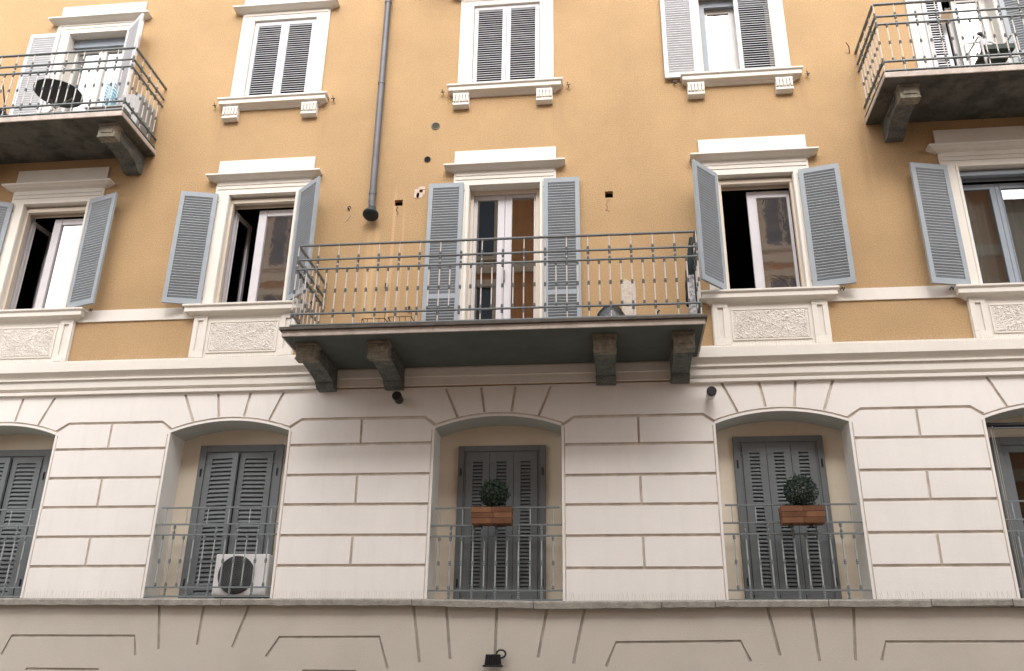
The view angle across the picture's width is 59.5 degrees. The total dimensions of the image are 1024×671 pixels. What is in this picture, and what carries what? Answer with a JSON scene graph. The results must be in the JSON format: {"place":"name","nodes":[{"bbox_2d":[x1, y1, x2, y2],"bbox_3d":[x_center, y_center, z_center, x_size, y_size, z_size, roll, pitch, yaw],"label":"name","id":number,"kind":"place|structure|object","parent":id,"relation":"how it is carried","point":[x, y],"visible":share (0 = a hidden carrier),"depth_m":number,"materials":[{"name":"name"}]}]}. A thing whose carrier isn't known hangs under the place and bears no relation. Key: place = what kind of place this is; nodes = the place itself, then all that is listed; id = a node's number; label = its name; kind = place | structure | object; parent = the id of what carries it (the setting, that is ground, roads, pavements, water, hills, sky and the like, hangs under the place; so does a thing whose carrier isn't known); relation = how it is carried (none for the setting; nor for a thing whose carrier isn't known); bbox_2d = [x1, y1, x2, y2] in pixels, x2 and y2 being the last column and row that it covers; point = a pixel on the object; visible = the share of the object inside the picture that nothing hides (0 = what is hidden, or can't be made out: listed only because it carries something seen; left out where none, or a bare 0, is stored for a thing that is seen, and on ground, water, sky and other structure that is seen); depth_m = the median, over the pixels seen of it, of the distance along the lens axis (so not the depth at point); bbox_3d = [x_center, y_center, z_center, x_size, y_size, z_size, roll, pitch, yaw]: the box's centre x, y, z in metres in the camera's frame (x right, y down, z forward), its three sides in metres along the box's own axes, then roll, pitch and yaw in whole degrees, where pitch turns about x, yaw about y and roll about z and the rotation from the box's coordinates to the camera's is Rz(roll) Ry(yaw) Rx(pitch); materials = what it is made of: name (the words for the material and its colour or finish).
{"place":"outdoors","nodes":[
{"label":"outdoors","id":0,"kind":"place"},
{"bbox_2d":[0,81,7,114],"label":"folding chair","id":1,"kind":"object","parent":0,"point":[4,113],"visible":0.32,"depth_m":13.71,"materials":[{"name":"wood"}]},
{"bbox_2d":[687,275,696,313],"bbox_3d":[2.202,-0.425,10.942,0.086,0.660,0.115,-6,-24,16],"label":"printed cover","id":2,"kind":"object","parent":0,"point":[692,308],"visible":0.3,"depth_m":10.91,"materials":[{"name":"fabric"}]},
{"bbox_2d":[986,422,1023,593],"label":"window frame","id":3,"kind":"object","parent":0,"point":[1010,425],"visible":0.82,"depth_m":10.87,"materials":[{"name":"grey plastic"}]},
{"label":"pavement","id":4,"kind":"structure","parent":0,"visible":0},
{"bbox_2d":[0,0,1023,670],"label":"apartment building","id":5,"kind":"structure","parent":4,"relation":"on","point":[810,172],"depth_m":11.93,"materials":[{"name":"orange paint"}]},
{"bbox_2d":[0,449,51,597],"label":"niche door","id":6,"kind":"structure","parent":5,"relation":"in","point":[23,473],"depth_m":12.26,"materials":[{"name":"wood"}]},
{"bbox_2d":[33,78,83,112],"bbox_3d":[-6.952,-3.383,13.595,0.700,0.734,0.700,-2,-23,6],"label":"bistro table","id":7,"kind":"object","parent":5,"relation":"on","point":[54,92],"visible":0.69,"depth_m":13.69,"materials":[{"name":"metal"}]},
{"bbox_2d":[0,167,117,362],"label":"window","id":8,"kind":"structure","parent":5,"relation":"in","point":[51,266],"depth_m":13.45,"materials":[{"name":"white paint"}]},
{"bbox_2d":[21,590,134,597],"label":"bird spikes","id":9,"kind":"object","parent":5,"relation":"on","point":[75,593],"visible":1,"depth_m":11.26,"materials":[{"name":"silver metal"}]},
{"bbox_2d":[9,2,151,114],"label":"balcony door","id":10,"kind":"structure","parent":5,"relation":"in","point":[122,24],"depth_m":14.93,"materials":[{"name":"white paint"}]},
{"bbox_2d":[84,105,130,116],"bbox_3d":[-6.005,-3.230,13.287,0.600,0.225,0.280,-2,-23,6],"label":"trough","id":11,"kind":"object","parent":5,"relation":"on","point":[107,107],"visible":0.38,"depth_m":13.21,"materials":[{"name":"grey plastic"}]},
{"bbox_2d":[102,82,119,105],"bbox_3d":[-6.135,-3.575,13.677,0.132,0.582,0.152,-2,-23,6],"label":"plastic basket","id":12,"kind":"object","parent":5,"relation":"on","point":[113,93],"visible":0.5,"depth_m":13.69,"materials":[{"name":"white plastic"}]},
{"bbox_2d":[120,94,155,139],"bbox_3d":[-5.798,-3.285,13.788,0.348,0.720,0.440,-2,-23,6],"label":"outdoor unit","id":13,"kind":"object","parent":5,"relation":"on","point":[137,121],"visible":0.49,"depth_m":13.70,"materials":[{"name":"white metal"}]},
{"bbox_2d":[1,351,285,362],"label":"bird spikes","id":14,"kind":"object","parent":5,"relation":"on","point":[156,356],"visible":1,"depth_m":12.36,"materials":[{"name":"silver metal"}]},
{"bbox_2d":[178,444,284,597],"bbox_3d":[-3.695,2.463,11.806,1.175,2.115,0.121,-2,-23,6],"label":"niche door","id":15,"kind":"structure","parent":5,"relation":"in","point":[227,475],"depth_m":11.91,"materials":[{"name":"wood"}]},
{"bbox_2d":[161,156,322,357],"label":"window","id":16,"kind":"structure","parent":5,"relation":"in","point":[231,268],"depth_m":13.08,"materials":[{"name":"white paint"}]},
{"bbox_2d":[211,554,274,597],"bbox_3d":[-3.396,3.064,11.346,0.700,0.550,0.274,-2,-23,6],"label":"outdoor unit","id":17,"kind":"object","parent":5,"relation":"on","point":[247,571],"visible":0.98,"depth_m":11.24,"materials":[{"name":"metal"}]},
{"bbox_2d":[213,0,339,122],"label":"window","id":18,"kind":"structure","parent":5,"relation":"in","point":[280,61],"depth_m":14.36,"materials":[{"name":"white paint"}]},
{"bbox_2d":[275,590,419,598],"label":"bird spikes","id":19,"kind":"object","parent":5,"relation":"on","point":[339,595],"visible":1,"depth_m":10.90,"materials":[{"name":"silver metal"}]},
{"bbox_2d":[361,313,389,321],"bbox_3d":[-1.768,-0.083,11.560,0.310,0.400,0.230,-2,-23,6],"label":"wire rack","id":20,"kind":"object","parent":5,"relation":"on","point":[375,318],"visible":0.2,"depth_m":11.50,"materials":[{"name":"black metal"}]},
{"bbox_2d":[363,0,391,220],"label":"downpipe","id":21,"kind":"object","parent":5,"relation":"attached to","point":[370,213],"visible":1,"depth_m":13.49,"materials":[{"name":"metal"}]},
{"bbox_2d":[392,391,402,403],"bbox_3d":[-1.487,0.820,11.721,0.124,0.130,0.231,-2,-23,6],"label":"security camera","id":22,"kind":"object","parent":5,"relation":"attached to","point":[397,397],"visible":1,"depth_m":11.63,"materials":[{"name":"black plastic"}]},
{"bbox_2d":[387,309,413,321],"bbox_3d":[-1.423,-0.105,11.496,0.310,0.400,0.230,-2,-23,6],"label":"wire rack","id":23,"kind":"object","parent":5,"relation":"on","point":[402,316],"visible":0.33,"depth_m":11.43,"materials":[{"name":"black metal"}]},
{"bbox_2d":[424,156,430,161],"bbox_3d":[-1.250,-2.605,13.259,0.098,0.098,0.016,-2,-23,6],"label":"wall vent","id":24,"kind":"object","parent":5,"relation":"attached to","point":[427,159],"depth_m":13.26,"materials":[{"name":"black plastic"}]},
{"bbox_2d":[431,122,439,129],"bbox_3d":[-1.148,-3.151,13.477,0.132,0.132,0.016,-2,-23,6],"label":"wall vent","id":25,"kind":"object","parent":5,"relation":"attached to","point":[435,125],"depth_m":13.47,"materials":[{"name":"grey metal"}]},
{"bbox_2d":[471,506,512,527],"bbox_3d":[-0.238,2.234,11.008,0.500,0.279,0.266,-2,-23,6],"label":"planter box","id":26,"kind":"object","parent":5,"relation":"attached to","point":[499,516],"visible":1,"depth_m":10.89,"materials":[{"name":"wood"}]},
{"bbox_2d":[476,476,510,506],"bbox_3d":[-0.223,1.956,11.091,0.442,0.429,0.360,-2,-23,6],"label":"topiary ball","id":27,"kind":"object","parent":26,"relation":"in","point":[490,497],"visible":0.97,"depth_m":11.01,"materials":[{"name":"green plant"}]},
{"bbox_2d":[483,649,505,666],"bbox_3d":[-0.198,3.739,10.392,0.270,0.198,0.120,-2,-23,6],"label":"floodlight","id":28,"kind":"object","parent":5,"relation":"attached to","point":[492,660],"visible":1,"depth_m":10.35,"materials":[{"name":"black plastic"}]},
{"bbox_2d":[453,445,545,598],"bbox_3d":[-0.144,2.399,11.439,1.155,2.045,0.067,-2,-23,6],"label":"niche door","id":29,"kind":"structure","parent":5,"relation":"in","point":[522,467],"depth_m":11.42,"materials":[{"name":"wood"}]},
{"bbox_2d":[421,146,581,320],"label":"french door","id":30,"kind":"structure","parent":5,"relation":"in","point":[516,192],"depth_m":12.83,"materials":[{"name":"white paint"}]},
{"bbox_2d":[441,0,569,109],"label":"window","id":31,"kind":"structure","parent":5,"relation":"in","point":[506,47],"depth_m":13.92,"materials":[{"name":"white paint"}]},
{"bbox_2d":[597,306,624,315],"bbox_3d":[1.260,-0.164,11.391,0.535,0.516,0.397,-2,-23,6],"label":"refuse bag","id":32,"kind":"object","parent":5,"relation":"on","point":[616,311],"visible":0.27,"depth_m":11.33,"materials":[{"name":"black plastic"}]},
{"bbox_2d":[565,592,723,600],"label":"bird spikes","id":33,"kind":"object","parent":5,"relation":"on","point":[656,595],"visible":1,"depth_m":10.48,"materials":[{"name":"silver metal"}]},
{"bbox_2d":[685,237,696,306],"bbox_3d":[2.255,-0.649,11.232,0.179,1.300,0.165,-2,-23,6],"label":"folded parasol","id":34,"kind":"object","parent":5,"relation":"on","point":[690,264],"visible":0.34,"depth_m":11.24,"materials":[{"name":"black fabric"}]},
{"bbox_2d":[706,386,716,399],"bbox_3d":[2.505,0.732,11.282,0.124,0.130,0.231,-2,-23,6],"label":"security camera","id":35,"kind":"object","parent":5,"relation":"attached to","point":[711,391],"visible":1,"depth_m":11.19,"materials":[{"name":"white plastic"}]},
{"bbox_2d":[660,0,809,99],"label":"window","id":36,"kind":"structure","parent":5,"relation":"in","point":[765,51],"depth_m":13.57,"materials":[{"name":"white paint"}]},
{"bbox_2d":[689,134,855,345],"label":"window","id":37,"kind":"structure","parent":5,"relation":"in","point":[774,245],"depth_m":12.20,"materials":[{"name":"white paint"}]},
{"bbox_2d":[732,435,841,598],"bbox_3d":[3.377,2.263,11.076,1.120,2.110,0.067,-2,-23,6],"label":"niche door","id":38,"kind":"structure","parent":5,"relation":"in","point":[762,464],"depth_m":11.10,"materials":[{"name":"wood"}]},
{"bbox_2d":[778,505,825,527],"bbox_3d":[3.425,2.142,10.610,0.500,0.279,0.266,-2,-23,6],"label":"planter box","id":39,"kind":"object","parent":5,"relation":"attached to","point":[800,515],"visible":1,"depth_m":10.50,"materials":[{"name":"wood"}]},
{"bbox_2d":[783,473,821,504],"bbox_3d":[3.444,1.848,10.692,0.455,0.454,0.379,-2,-23,6],"label":"topiary ball","id":40,"kind":"object","parent":39,"relation":"in","point":[809,494],"visible":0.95,"depth_m":10.61,"materials":[{"name":"green plant"}]},
{"bbox_2d":[723,333,1022,346],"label":"bird spikes","id":41,"kind":"object","parent":5,"relation":"on","point":[888,339],"visible":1,"depth_m":11.31,"materials":[{"name":"silver metal"}]},
{"bbox_2d":[875,591,1017,598],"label":"bird spikes","id":42,"kind":"object","parent":5,"relation":"on","point":[952,593],"visible":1,"depth_m":10.15,"materials":[{"name":"silver metal"}]},
{"bbox_2d":[940,10,952,22],"bbox_3d":[6.311,-4.615,13.026,0.164,0.214,0.258,-2,-23,6],"label":"wall lantern","id":43,"kind":"object","parent":5,"relation":"attached to","point":[947,16],"depth_m":12.94,"materials":[{"name":"beige plastic"}]},
{"bbox_2d":[944,7,962,65],"bbox_3d":[6.845,-4.035,13.251,0.520,2.100,0.040,-2,-23,6],"label":"curtain","id":44,"kind":"object","parent":5,"relation":"hanging from","point":[958,61],"visible":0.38,"depth_m":13.42,"materials":[{"name":"white fabric"}]},
{"bbox_2d":[904,0,1023,67],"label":"balcony door","id":45,"kind":"structure","parent":5,"relation":"in","point":[966,4],"depth_m":13.18,"materials":[{"name":"white paint"}]},
{"bbox_2d":[909,126,1023,337],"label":"window","id":46,"kind":"structure","parent":5,"relation":"in","point":[991,159],"depth_m":11.95,"materials":[{"name":"white paint"}]},
{"bbox_2d":[963,34,1021,64],"bbox_3d":[6.491,-3.780,12.120,0.450,0.916,0.520,-2,-23,6],"label":"garden chair","id":47,"kind":"object","parent":5,"relation":"on","point":[992,48],"visible":0.58,"depth_m":11.92,"materials":[{"name":"white metal"}]},
{"bbox_2d":[977,31,988,50],"bbox_3d":[6.362,-3.963,12.098,0.110,0.320,0.107,-2,-23,6],"label":"spray bottle","id":48,"kind":"object","parent":47,"relation":"on","point":[981,35],"visible":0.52,"depth_m":12.09,"materials":[{"name":"white plastic"}]},
{"bbox_2d":[964,189,1023,283],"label":"curtain","id":49,"kind":"object","parent":5,"relation":"hanging from","point":[987,242],"visible":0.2,"depth_m":12.22,"materials":[{"name":"beige fabric"}]},
{"bbox_2d":[989,437,1023,597],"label":"niche door","id":50,"kind":"structure","parent":5,"relation":"in","point":[1010,450],"depth_m":10.94,"materials":[{"name":"wood"}]}
]}

